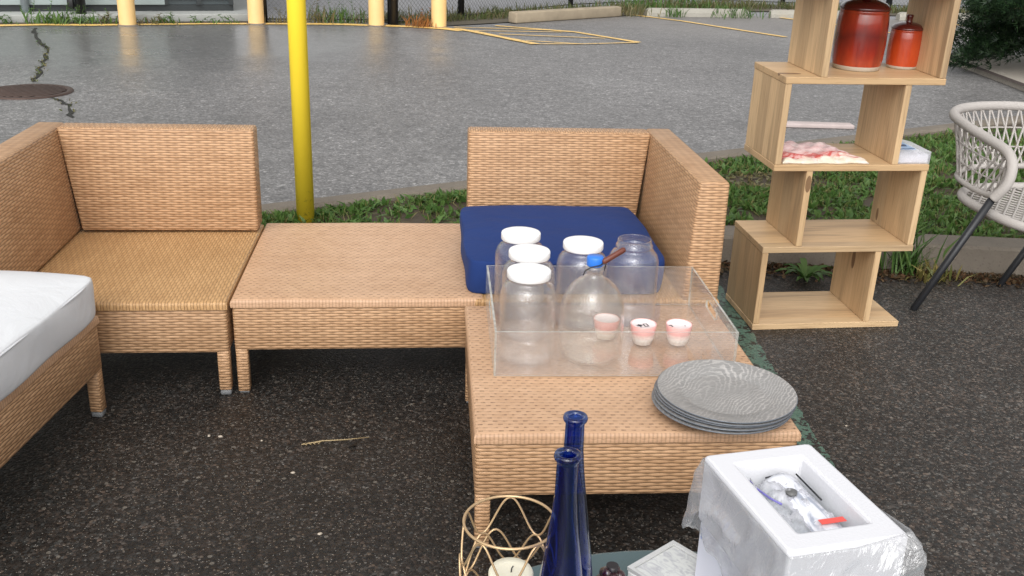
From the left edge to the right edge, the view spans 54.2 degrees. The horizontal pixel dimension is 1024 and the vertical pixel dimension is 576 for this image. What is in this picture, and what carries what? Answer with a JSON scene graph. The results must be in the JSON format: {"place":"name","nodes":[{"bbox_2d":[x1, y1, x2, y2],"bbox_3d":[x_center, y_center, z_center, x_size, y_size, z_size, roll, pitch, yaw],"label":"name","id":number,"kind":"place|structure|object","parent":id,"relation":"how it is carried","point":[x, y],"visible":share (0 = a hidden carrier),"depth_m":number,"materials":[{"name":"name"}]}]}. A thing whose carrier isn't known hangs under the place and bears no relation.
{"place":"outdoors","nodes":[
{"label":"outdoors","id":0,"kind":"place"},
{"bbox_2d":[0,266,1023,575],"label":"wet pavement","id":1,"kind":"structure","parent":0,"point":[148,476],"depth_m":2.93,"materials":[{"name":"grey asphalt"}]},
{"bbox_2d":[0,316,106,468],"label":"wicker ottoman","id":2,"kind":"object","parent":1,"relation":"on","point":[39,398],"visible":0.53,"depth_m":2.77,"materials":[{"name":"beige wicker"}]},
{"bbox_2d":[0,270,95,400],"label":"seat cushion","id":3,"kind":"object","parent":2,"relation":"on","point":[44,316],"visible":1,"depth_m":2.73,"materials":[{"name":"white fabric"}]},
{"bbox_2d":[0,122,263,394],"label":"corner sofa","id":4,"kind":"object","parent":1,"relation":"on","point":[153,232],"visible":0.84,"depth_m":3.62,"materials":[{"name":"beige wicker"}]},
{"bbox_2d":[301,437,368,444],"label":"straw stalk","id":5,"kind":"object","parent":1,"relation":"on","point":[310,443],"visible":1,"depth_m":3.00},
{"bbox_2d":[230,223,482,391],"bbox_3d":[-0.536,0.041,3.657,0.808,0.330,0.847,0,21,-6],"label":"wicker ottoman","id":6,"kind":"object","parent":1,"relation":"on","point":[342,285],"visible":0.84,"depth_m":3.29,"materials":[{"name":"beige wicker"}]},
{"bbox_2d":[466,127,729,310],"bbox_3d":[0.250,-0.143,3.655,0.808,0.724,0.847,0,21,-5],"label":"corner sofa","id":7,"kind":"object","parent":1,"relation":"on","point":[669,188],"visible":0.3,"depth_m":3.82,"materials":[{"name":"beige wicker"}]},
{"bbox_2d":[460,205,664,294],"bbox_3d":[0.155,-0.154,3.583,0.677,0.135,0.679,0,21,-5],"label":"seat cushion","id":8,"kind":"object","parent":7,"relation":"on","point":[482,227],"visible":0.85,"depth_m":3.35,"materials":[{"name":"blue fabric"}]},
{"bbox_2d":[532,550,696,575],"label":"round table","id":9,"kind":"object","parent":1,"relation":"on","point":[623,559],"visible":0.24,"depth_m":1.75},
{"bbox_2d":[458,495,551,575],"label":"wire candle holder","id":10,"kind":"object","parent":9,"relation":"on","point":[484,545],"visible":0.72,"depth_m":1.49,"materials":[{"name":"gold metal"}]},
{"bbox_2d":[488,557,533,575],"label":"pillar candle","id":11,"kind":"object","parent":10,"relation":"in","point":[509,566],"visible":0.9,"depth_m":1.49,"materials":[{"name":"wax"}]},
{"bbox_2d":[539,447,581,575],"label":"blue bottle","id":12,"kind":"object","parent":9,"relation":"on","point":[562,555],"visible":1,"depth_m":1.33,"materials":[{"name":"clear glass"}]},
{"bbox_2d":[541,410,591,575],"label":"blue bottle","id":13,"kind":"object","parent":9,"relation":"on","point":[575,421],"visible":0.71,"depth_m":1.49,"materials":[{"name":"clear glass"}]},
{"bbox_2d":[597,561,625,575],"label":"dark ornament","id":14,"kind":"object","parent":9,"relation":"on","point":[611,568],"visible":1,"depth_m":1.61,"materials":[{"name":"purple glass"}]},
{"bbox_2d":[627,540,696,575],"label":"white case","id":15,"kind":"object","parent":9,"relation":"on","point":[673,558],"visible":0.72,"depth_m":1.68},
{"bbox_2d":[695,444,907,575],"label":"foam box","id":16,"kind":"object","parent":9,"relation":"on","point":[746,529],"visible":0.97,"depth_m":1.46,"materials":[{"name":"white plastic"}]},
{"bbox_2d":[750,473,846,533],"bbox_3d":[0.423,0.332,1.483,0.104,0.054,0.168,-4,21,-15],"label":"packet bundle","id":17,"kind":"object","parent":16,"relation":"in","point":[795,504],"visible":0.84,"depth_m":1.49,"materials":[{"name":"white plastic"}]},
{"bbox_2d":[464,306,800,547],"bbox_3d":[0.277,0.357,2.887,0.808,0.330,0.847,0,21,-4],"label":"wicker ottoman","id":18,"kind":"object","parent":1,"relation":"on","point":[636,440],"visible":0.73,"depth_m":2.57,"materials":[{"name":"beige wicker"}]},
{"bbox_2d":[486,265,738,375],"bbox_3d":[0.265,0.085,2.955,0.662,0.130,0.535,0,21,-4],"label":"clear tray","id":19,"kind":"object","parent":18,"relation":"on","point":[492,328],"visible":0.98,"depth_m":2.88,"materials":[{"name":"plastic"}]},
{"bbox_2d":[494,226,543,319],"bbox_3d":[0.024,-0.047,3.079,0.155,0.264,0.155,2,21,0],"label":"glass jar","id":20,"kind":"object","parent":19,"relation":"in","point":[517,235],"visible":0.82,"depth_m":3.02,"materials":[{"name":"clear glass"}]},
{"bbox_2d":[498,263,555,364],"bbox_3d":[0.043,0.073,2.762,0.155,0.264,0.155,19,26,38],"label":"glass jar","id":21,"kind":"object","parent":19,"relation":"in","point":[529,273],"visible":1,"depth_m":2.70,"materials":[{"name":"clear glass"}]},
{"bbox_2d":[501,244,554,342],"bbox_3d":[0.047,0.014,2.920,0.155,0.264,0.155,-1,21,-7],"label":"glass jar","id":22,"kind":"object","parent":19,"relation":"in","point":[527,253],"visible":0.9,"depth_m":2.86,"materials":[{"name":"clear glass"}]},
{"bbox_2d":[554,235,607,329],"bbox_3d":[0.208,-0.015,3.010,0.155,0.264,0.155,11,23,24],"label":"glass jar","id":23,"kind":"object","parent":19,"relation":"in","point":[584,245],"visible":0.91,"depth_m":2.95,"materials":[{"name":"clear glass"}]},
{"bbox_2d":[558,247,625,366],"bbox_3d":[0.224,0.042,2.778,0.181,0.322,0.181,2,21,0],"label":"glass jug","id":24,"kind":"object","parent":19,"relation":"in","point":[596,260],"visible":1,"depth_m":2.73,"materials":[{"name":"clear glass"}]},
{"bbox_2d":[594,313,619,339],"bbox_3d":[0.277,0.117,2.949,0.077,0.064,0.077,-4,22,-16],"label":"cup","id":25,"kind":"object","parent":19,"relation":"in","point":[606,322],"visible":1,"depth_m":2.93,"materials":[{"name":"pink ceramic"}]},
{"bbox_2d":[604,234,658,326],"bbox_3d":[0.365,-0.024,3.051,0.155,0.262,0.155,16,25,34],"label":"glass jar","id":26,"kind":"object","parent":19,"relation":"in","point":[618,241],"visible":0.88,"depth_m":3.04,"materials":[{"name":"clear glass"}]},
{"bbox_2d":[630,318,656,345],"bbox_3d":[0.382,0.132,2.919,0.077,0.064,0.077,-4,22,-16],"label":"cup","id":27,"kind":"object","parent":19,"relation":"in","point":[643,330],"visible":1,"depth_m":2.90,"materials":[{"name":"pink"}]},
{"bbox_2d":[666,319,691,345],"bbox_3d":[0.486,0.133,2.925,0.077,0.064,0.077,-4,22,-16],"label":"cup","id":28,"kind":"object","parent":19,"relation":"in","point":[678,331],"visible":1,"depth_m":2.90,"materials":[{"name":"pink"}]},
{"bbox_2d":[651,388,789,434],"bbox_3d":[0.532,0.299,2.549,0.352,0.028,0.352,-12,24,-32],"label":"charger plate","id":29,"kind":"object","parent":18,"relation":"on","point":[669,415],"visible":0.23,"depth_m":2.41,"materials":[{"name":"grey ceramic"}]},
{"bbox_2d":[653,389,792,431],"bbox_3d":[0.535,0.291,2.547,0.352,0.028,0.352,8,21,16],"label":"charger plate","id":30,"kind":"object","parent":29,"relation":"on","point":[667,409],"visible":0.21,"depth_m":2.41,"materials":[{"name":"grey ceramic"}]},
{"bbox_2d":[654,380,785,427],"bbox_3d":[0.537,0.282,2.549,0.352,0.028,0.352,-5,22,-21],"label":"charger plate","id":31,"kind":"object","parent":30,"relation":"on","point":[665,404],"visible":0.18,"depth_m":2.41,"materials":[{"name":"grey ceramic"}]},
{"bbox_2d":[656,381,795,426],"bbox_3d":[0.540,0.277,2.542,0.352,0.028,0.352,14,24,27],"label":"charger plate","id":32,"kind":"object","parent":31,"relation":"on","point":[712,421],"visible":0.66,"depth_m":2.40,"materials":[{"name":"grey ceramic"}]},
{"bbox_2d":[657,359,797,423],"bbox_3d":[0.544,0.269,2.541,0.352,0.028,0.352,-1,21,-8],"label":"charger plate","id":33,"kind":"object","parent":32,"relation":"on","point":[726,391],"visible":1,"depth_m":2.55,"materials":[{"name":"grey ceramic"}]},
{"bbox_2d":[774,258,832,281],"bbox_3d":[1.324,-0.064,4.462,0.260,0.071,0.270,14,24,28],"label":"weed","id":34,"kind":"object","parent":1,"relation":"on","point":[806,272],"visible":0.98,"depth_m":4.47,"materials":[{"name":"green plant"}]},
{"bbox_2d":[716,282,904,575],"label":"green painted line","id":35,"kind":"object","parent":1,"relation":"on","point":[750,346],"visible":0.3,"depth_m":3.73,"materials":[{"name":"paint"}]},
{"bbox_2d":[725,0,960,329],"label":"zigzag bookshelf","id":36,"kind":"object","parent":1,"relation":"on","point":[858,246],"visible":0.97,"depth_m":3.85,"materials":[{"name":"brown wood"}]},
{"bbox_2d":[781,141,868,163],"bbox_3d":[1.143,-0.526,3.821,0.342,0.034,0.280,-1,22,-8],"label":"folded cloth","id":37,"kind":"object","parent":36,"relation":"on","point":[810,153],"visible":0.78,"depth_m":3.74,"materials":[{"name":"white fabric"}]},
{"bbox_2d":[832,0,890,71],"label":"ceramic canister","id":38,"kind":"object","parent":36,"relation":"on","point":[860,36],"visible":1,"depth_m":3.66,"materials":[{"name":"red ceramic"}]},
{"bbox_2d":[885,14,922,69],"bbox_3d":[1.490,-0.935,3.787,0.125,0.198,0.125,-1,22,-8],"label":"ceramic canister","id":39,"kind":"object","parent":36,"relation":"on","point":[904,45],"visible":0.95,"depth_m":3.75,"materials":[{"name":"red ceramic"}]},
{"bbox_2d":[898,142,930,163],"bbox_3d":[1.492,-0.526,3.833,0.128,0.049,0.200,-1,22,-8],"label":"plastic box","id":40,"kind":"object","parent":36,"relation":"on","point":[910,154],"visible":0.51,"depth_m":3.75,"materials":[{"name":"white plastic"}]},
{"bbox_2d":[720,260,1023,288],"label":"leaf litter","id":41,"kind":"object","parent":1,"relation":"on","point":[985,277],"visible":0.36,"depth_m":4.56,"materials":[{"name":"brown plant"}]},
{"bbox_2d":[721,226,1023,276],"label":"kerb","id":42,"kind":"structure","parent":1,"relation":"on","point":[979,254],"depth_m":4.62,"materials":[{"name":"concrete"}]},
{"bbox_2d":[879,176,960,275],"bbox_3d":[1.793,-0.284,4.540,0.492,0.456,0.356,-5,22,-16],"label":"weed","id":43,"kind":"object","parent":1,"relation":"on","point":[906,257],"visible":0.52,"depth_m":4.55,"materials":[{"name":"green plant"}]},
{"bbox_2d":[900,256,975,285],"bbox_3d":[1.858,-0.089,4.512,0.427,0.114,0.232,16,25,32],"label":"weed","id":44,"kind":"object","parent":1,"relation":"on","point":[921,273],"visible":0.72,"depth_m":4.52,"materials":[{"name":"green plant"}]},
{"bbox_2d":[910,101,1023,310],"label":"rope chair","id":45,"kind":"object","parent":1,"relation":"on","point":[994,192],"visible":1,"depth_m":4.16,"materials":[{"name":"grey fabric"}]},
{"bbox_2d":[0,15,1023,203],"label":"parking lot","id":46,"kind":"structure","parent":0,"point":[395,107],"depth_m":9.16,"materials":[{"name":"grey asphalt"}]},
{"bbox_2d":[0,84,73,99],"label":"drain cover","id":47,"kind":"object","parent":46,"relation":"on","point":[24,91],"visible":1,"depth_m":8.18,"materials":[{"name":"metal"}]},
{"bbox_2d":[30,28,73,116],"bbox_3d":[-4.577,-2.199,9.714,0.256,0.001,5.860,-8,23,-25],"label":"crack","id":48,"kind":"object","parent":46,"relation":"on","point":[39,69],"visible":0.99,"depth_m":9.32,"materials":[{"name":"black asphalt"}]},
{"bbox_2d":[31,40,76,111],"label":"crack weeds","id":49,"kind":"object","parent":46,"relation":"on","point":[44,64],"visible":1,"depth_m":9.25,"materials":[{"name":"green plant"}]},
{"bbox_2d":[117,0,138,26],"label":"bollard","id":50,"kind":"object","parent":46,"relation":"on","point":[126,14],"visible":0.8,"depth_m":12.63,"materials":[{"name":"metal"}]},
{"bbox_2d":[0,21,282,23],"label":"soil strip","id":51,"kind":"object","parent":46,"relation":"on","point":[144,22],"visible":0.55,"depth_m":13.08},
{"bbox_2d":[0,14,34,23],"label":"weed","id":52,"kind":"object","parent":51,"relation":"on","point":[5,20],"visible":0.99,"depth_m":12.51,"materials":[{"name":"green plant"}]},
{"bbox_2d":[10,0,88,24],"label":"weed","id":53,"kind":"object","parent":51,"relation":"on","point":[38,20],"visible":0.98,"depth_m":12.59,"materials":[{"name":"green plant"}]},
{"bbox_2d":[48,2,93,24],"bbox_3d":[-5.688,-3.508,12.753,0.803,0.252,0.452,15,24,31],"label":"weed","id":54,"kind":"object","parent":51,"relation":"on","point":[74,19],"visible":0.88,"depth_m":12.72,"materials":[{"name":"green plant"}]},
{"bbox_2d":[77,11,117,23],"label":"weed","id":55,"kind":"object","parent":51,"relation":"on","point":[106,18],"visible":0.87,"depth_m":12.85,"materials":[{"name":"green plant"}]},
{"bbox_2d":[64,6,142,24],"bbox_3d":[-5.241,-3.503,12.811,0.945,0.228,0.602,-8,23,-24],"label":"weed","id":56,"kind":"object","parent":51,"relation":"on","point":[90,18],"visible":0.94,"depth_m":12.81,"materials":[{"name":"green plant"}]},
{"bbox_2d":[138,13,177,25],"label":"weed","id":57,"kind":"object","parent":51,"relation":"on","point":[154,21],"visible":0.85,"depth_m":12.96,"materials":[{"name":"green plant"}]},
{"bbox_2d":[145,13,179,23],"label":"weed","id":58,"kind":"object","parent":51,"relation":"on","point":[170,19],"visible":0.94,"depth_m":13.05,"materials":[{"name":"green plant"}]},
{"bbox_2d":[190,15,219,23],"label":"weed","id":59,"kind":"object","parent":51,"relation":"on","point":[196,19],"visible":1,"depth_m":13.20,"materials":[{"name":"green plant"}]},
{"bbox_2d":[212,14,238,23],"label":"weed","id":60,"kind":"object","parent":51,"relation":"on","point":[226,18],"visible":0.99,"depth_m":13.31,"materials":[{"name":"green plant"}]},
{"bbox_2d":[0,23,461,30],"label":"painted line","id":61,"kind":"object","parent":46,"relation":"on","point":[224,23],"visible":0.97,"depth_m":13.16,"materials":[{"name":"yellow paint"}]},
{"bbox_2d":[246,0,265,24],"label":"bollard","id":62,"kind":"object","parent":46,"relation":"on","point":[255,9],"visible":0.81,"depth_m":13.21,"materials":[{"name":"metal"}]},
{"bbox_2d":[265,7,286,23],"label":"weed","id":63,"kind":"object","parent":46,"relation":"on","point":[280,20],"visible":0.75,"depth_m":13.46,"materials":[{"name":"green plant"}]},
{"bbox_2d":[368,0,385,26],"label":"bollard","id":64,"kind":"object","parent":46,"relation":"on","point":[376,12],"visible":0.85,"depth_m":13.44,"materials":[{"name":"metal"}]},
{"bbox_2d":[402,7,436,28],"bbox_3d":[-1.256,-3.678,13.547,0.555,0.277,0.487,9,22,18],"label":"weed","id":65,"kind":"object","parent":46,"relation":"on","point":[421,22],"visible":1,"depth_m":13.53,"materials":[{"name":"orange plant"}]},
{"bbox_2d":[429,0,447,27],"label":"bollard","id":66,"kind":"object","parent":46,"relation":"on","point":[439,13],"visible":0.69,"depth_m":13.50,"materials":[{"name":"metal"}]},
{"bbox_2d":[452,28,534,43],"bbox_3d":[-0.229,-3.241,12.841,0.159,0.001,1.785,-13,25,-34],"label":"bay marking","id":67,"kind":"object","parent":46,"relation":"on","point":[479,32],"visible":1,"depth_m":12.84,"materials":[{"name":"yellow paint"}]},
{"bbox_2d":[475,30,548,31],"bbox_3d":[0.052,-3.438,13.396,1.251,0.001,0.058,-1,21,-8],"label":"bay marking","id":68,"kind":"object","parent":46,"relation":"on","point":[522,31],"visible":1,"depth_m":13.42,"materials":[{"name":"yellow paint"}]},
{"bbox_2d":[468,27,560,30],"bbox_3d":[-0.063,-3.541,13.657,1.467,0.001,0.077,2,21,0],"label":"bay marking","id":69,"kind":"object","parent":46,"relation":"on","point":[509,28],"visible":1,"depth_m":13.66,"materials":[{"name":"yellow paint"}]},
{"bbox_2d":[508,34,593,37],"bbox_3d":[0.519,-3.270,12.985,1.377,0.001,0.058,3,21,4],"label":"bay marking","id":70,"kind":"object","parent":46,"relation":"on","point":[544,35],"visible":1,"depth_m":12.99,"materials":[{"name":"yellow paint"}]},
{"bbox_2d":[496,25,638,41],"bbox_3d":[0.776,-3.425,13.423,2.356,0.001,0.391,17,25,35],"label":"bay marking","id":71,"kind":"object","parent":46,"relation":"on","point":[574,31],"visible":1,"depth_m":13.48,"materials":[{"name":"yellow paint"}]},
{"bbox_2d":[535,42,638,43],"bbox_3d":[0.951,-3.025,12.366,1.397,0.001,0.108,-6,22,-19],"label":"bay marking","id":72,"kind":"object","parent":46,"relation":"on","point":[582,43],"visible":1,"depth_m":12.31,"materials":[{"name":"yellow paint"}]},
{"bbox_2d":[261,115,1023,214],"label":"kerb","id":73,"kind":"structure","parent":46,"relation":"on","point":[460,185],"depth_m":5.29,"materials":[{"name":"concrete"}]},
{"bbox_2d":[644,8,748,17],"bbox_3d":[2.997,-4.463,16.196,1.741,0.133,0.180,-3,21,-12],"label":"wheel stop","id":74,"kind":"object","parent":46,"relation":"on","point":[699,12],"visible":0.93,"depth_m":16.12,"materials":[{"name":"concrete"}]},
{"bbox_2d":[633,14,786,36],"bbox_3d":[2.888,-3.940,14.969,0.200,0.001,3.175,-13,25,-33],"label":"bay marking","id":75,"kind":"object","parent":46,"relation":"on","point":[718,26],"visible":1,"depth_m":14.76,"materials":[{"name":"yellow paint"}]},
{"bbox_2d":[768,9,838,18],"bbox_3d":[5.119,-4.533,16.564,1.783,0.133,0.180,-1,21,-8],"label":"wheel stop","id":76,"kind":"object","parent":46,"relation":"on","point":[779,13],"visible":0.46,"depth_m":16.40,"materials":[{"name":"concrete"}]},
{"bbox_2d":[786,121,854,128],"bbox_3d":[2.297,-1.277,7.824,0.730,0.030,0.120,1,21,-1],"label":"pale board","id":77,"kind":"object","parent":46,"relation":"on","point":[807,124],"visible":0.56,"depth_m":7.77,"materials":[{"name":"white wood"}]},
{"bbox_2d":[948,0,1023,74],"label":"evergreen shrub","id":78,"kind":"object","parent":46,"relation":"on","point":[997,26],"visible":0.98,"depth_m":10.69,"materials":[{"name":"green plant"}]},
{"bbox_2d":[949,55,1023,90],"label":"gravel bed","id":79,"kind":"object","parent":46,"relation":"on","point":[1014,70],"visible":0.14,"depth_m":10.93,"materials":[{"name":"grey gravel"}]},
{"bbox_2d":[951,52,1023,85],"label":"gravel edging","id":80,"kind":"object","parent":79,"relation":"on","point":[1003,77],"visible":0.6,"depth_m":10.41,"materials":[{"name":"grey gravel"}]},
{"bbox_2d":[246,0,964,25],"bbox_3d":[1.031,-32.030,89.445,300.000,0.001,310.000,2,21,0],"label":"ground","id":81,"kind":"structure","parent":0,"point":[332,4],"depth_m":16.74,"materials":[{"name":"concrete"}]},
{"bbox_2d":[0,0,247,22],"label":"utility building","id":82,"kind":"structure","parent":81,"relation":"on","point":[184,10],"depth_m":13.32,"materials":[{"name":"concrete"}]},
{"bbox_2d":[20,0,29,12],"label":"steel post","id":83,"kind":"object","parent":82,"relation":"on","point":[24,5],"depth_m":12.83,"materials":[{"name":"white metal"}]},
{"bbox_2d":[67,0,86,13],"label":"steel post","id":84,"kind":"object","parent":82,"relation":"on","point":[71,4],"visible":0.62,"depth_m":12.86,"materials":[{"name":"black metal"}]},
{"bbox_2d":[307,0,336,23],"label":"weed","id":85,"kind":"object","parent":81,"relation":"on","point":[317,16],"visible":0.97,"depth_m":13.60,"materials":[{"name":"green plant"}]},
{"bbox_2d":[263,0,389,24],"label":"chain link fence","id":86,"kind":"object","parent":81,"relation":"on","point":[267,18],"visible":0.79,"depth_m":13.61,"materials":[{"name":"metal"}]},
{"bbox_2d":[307,0,367,23],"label":"weed","id":87,"kind":"object","parent":81,"relation":"on","point":[341,16],"visible":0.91,"depth_m":13.68,"materials":[{"name":"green plant"}]},
{"bbox_2d":[336,7,368,23],"bbox_3d":[-2.095,-3.728,13.685,0.561,0.223,0.493,-17,27,-40],"label":"weed","id":88,"kind":"object","parent":81,"relation":"on","point":[360,18],"visible":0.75,"depth_m":13.75,"materials":[{"name":"green plant"}]},
{"bbox_2d":[508,6,621,23],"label":"timber beam","id":89,"kind":"structure","parent":81,"relation":"on","point":[530,16],"depth_m":14.95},
{"bbox_2d":[895,12,967,21],"bbox_3d":[7.330,-4.565,16.837,1.776,0.133,0.180,-1,21,-8],"label":"wheel stop","id":90,"kind":"object","parent":81,"relation":"on","point":[900,15],"visible":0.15,"depth_m":16.67,"materials":[{"name":"concrete"}]},
{"bbox_2d":[261,123,1023,237],"bbox_3d":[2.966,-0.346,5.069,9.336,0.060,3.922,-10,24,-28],"label":"island grass","id":91,"kind":"structure","parent":0,"point":[752,201],"depth_m":5.21,"materials":[{"name":"green plant"}]},
{"bbox_2d":[286,0,314,222],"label":"sign pole","id":92,"kind":"object","parent":91,"relation":"on","point":[299,76],"depth_m":4.51,"materials":[{"name":"yellow metal"}]},
{"bbox_2d":[723,170,825,189],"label":"grass","id":93,"kind":"structure","parent":91,"relation":"on","point":[732,176],"depth_m":5.73,"materials":[{"name":"plant"}]},
{"bbox_2d":[361,0,970,25],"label":"verge grass","id":94,"kind":"structure","parent":0,"point":[495,13],"depth_m":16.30,"materials":[{"name":"green plant"}]},
{"bbox_2d":[596,0,663,17],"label":"weed","id":95,"kind":"object","parent":94,"relation":"on","point":[628,9],"visible":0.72,"depth_m":15.95,"materials":[{"name":"green plant"}]},
{"bbox_2d":[595,0,703,11],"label":"weed","id":96,"kind":"object","parent":94,"relation":"on","point":[642,2],"visible":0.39,"depth_m":16.76,"materials":[{"name":"green plant"}]},
{"bbox_2d":[624,0,701,7],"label":"weed","id":97,"kind":"object","parent":94,"relation":"on","point":[672,2],"visible":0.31,"depth_m":17.33,"materials":[{"name":"green plant"}]},
{"bbox_2d":[652,5,690,17],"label":"weed","id":98,"kind":"object","parent":94,"relation":"on","point":[677,12],"visible":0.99,"depth_m":15.99,"materials":[{"name":"green plant"}]},
{"bbox_2d":[389,0,967,24],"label":"chain link fence","id":99,"kind":"object","parent":94,"relation":"on","point":[393,10],"visible":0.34,"depth_m":14.69,"materials":[{"name":"metal"}]},
{"bbox_2d":[660,0,744,8],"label":"weed","id":100,"kind":"object","parent":94,"relation":"on","point":[703,2],"visible":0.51,"depth_m":17.44,"materials":[{"name":"green plant"}]},
{"bbox_2d":[690,0,763,10],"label":"weed","id":101,"kind":"object","parent":94,"relation":"on","point":[705,1],"visible":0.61,"depth_m":17.65,"materials":[{"name":"green plant"}]},
{"bbox_2d":[701,3,770,18],"bbox_3d":[3.506,-4.498,16.197,1.087,0.229,0.932,-15,27,-38],"label":"weed","id":102,"kind":"object","parent":94,"relation":"on","point":[732,11],"visible":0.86,"depth_m":16.21,"materials":[{"name":"green plant"}]}
]}

